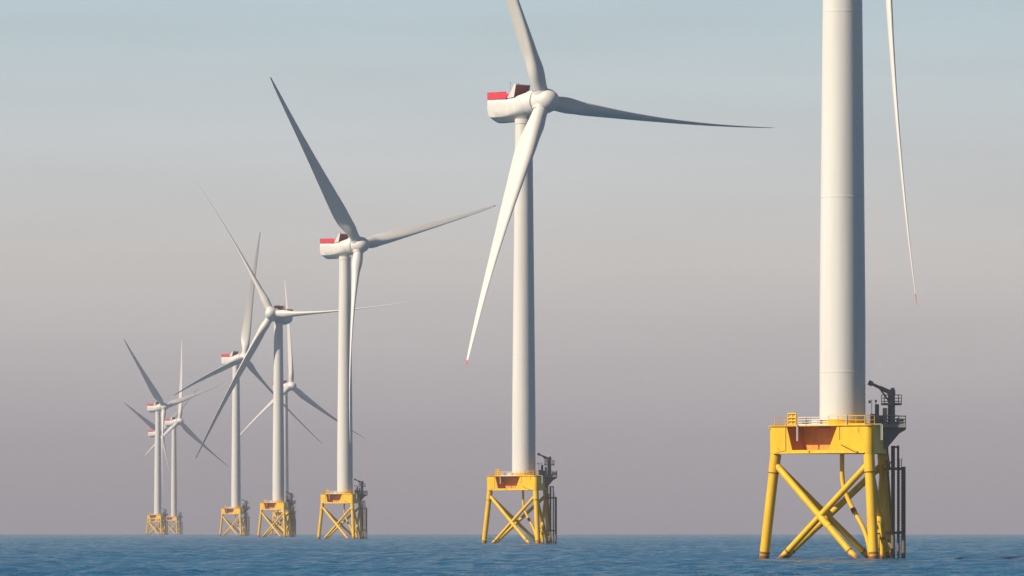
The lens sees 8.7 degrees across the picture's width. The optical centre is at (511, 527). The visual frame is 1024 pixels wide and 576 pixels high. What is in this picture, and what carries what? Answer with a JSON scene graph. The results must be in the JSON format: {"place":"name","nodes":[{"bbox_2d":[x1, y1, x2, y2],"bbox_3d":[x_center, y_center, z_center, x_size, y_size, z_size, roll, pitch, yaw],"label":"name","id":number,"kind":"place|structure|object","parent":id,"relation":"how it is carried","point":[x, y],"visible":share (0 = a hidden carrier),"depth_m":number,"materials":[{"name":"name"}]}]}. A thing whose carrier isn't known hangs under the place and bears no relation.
{"place":"outdoors","nodes":[
{"label":"outdoors","id":0,"kind":"place"},
{"bbox_2d":[0,534,1023,575],"bbox_3d":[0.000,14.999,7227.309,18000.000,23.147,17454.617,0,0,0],"label":"sea","id":1,"kind":"structure","parent":0,"point":[457,555],"depth_m":880.44,"materials":[{"name":"liquid"}]},
{"bbox_2d":[125,388,197,533],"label":"wind turbine","id":2,"kind":"object","parent":1,"relation":"in","point":[151,425],"visible":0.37,"depth_m":6982.05,"materials":[{"name":"white paint"}]},
{"bbox_2d":[124,340,221,534],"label":"wind turbine","id":3,"kind":"object","parent":1,"relation":"in","point":[157,407],"visible":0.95,"depth_m":5544.77,"materials":[{"name":"white paint"}]},
{"bbox_2d":[146,339,228,533],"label":"wind turbine","id":4,"kind":"object","parent":1,"relation":"in","point":[172,423],"visible":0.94,"depth_m":6283.20,"materials":[{"name":"white paint"}]},
{"bbox_2d":[175,234,317,535],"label":"wind turbine","id":5,"kind":"object","parent":1,"relation":"in","point":[234,359],"visible":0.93,"depth_m":3997.21,"materials":[{"name":"white paint"}]},
{"bbox_2d":[240,278,363,534],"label":"wind turbine","id":6,"kind":"object","parent":1,"relation":"in","point":[290,385],"visible":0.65,"depth_m":4768.67,"materials":[{"name":"white paint"}]},
{"bbox_2d":[196,184,408,536],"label":"wind turbine","id":7,"kind":"object","parent":1,"relation":"in","point":[280,315],"visible":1,"depth_m":3183.74,"materials":[{"name":"white paint"}]},
{"bbox_2d":[270,77,495,538],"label":"wind turbine","id":8,"kind":"object","parent":1,"relation":"in","point":[342,248],"visible":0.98,"depth_m":2412.74,"materials":[{"name":"white paint"}]},
{"bbox_2d":[466,0,773,543],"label":"wind turbine","id":9,"kind":"object","parent":1,"relation":"in","point":[525,109],"visible":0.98,"depth_m":1602.67,"materials":[{"name":"white paint"}]},
{"bbox_2d":[759,0,916,558],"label":"wind turbine","id":10,"kind":"object","parent":1,"relation":"in","point":[840,427],"visible":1,"depth_m":817.81,"materials":[{"name":"yellow paint"}]},
{"bbox_2d":[0,0,1023,533],"label":"sky","id":11,"kind":"structure","parent":0,"point":[677,266],"materials":[{"name":"grey"}]}
]}

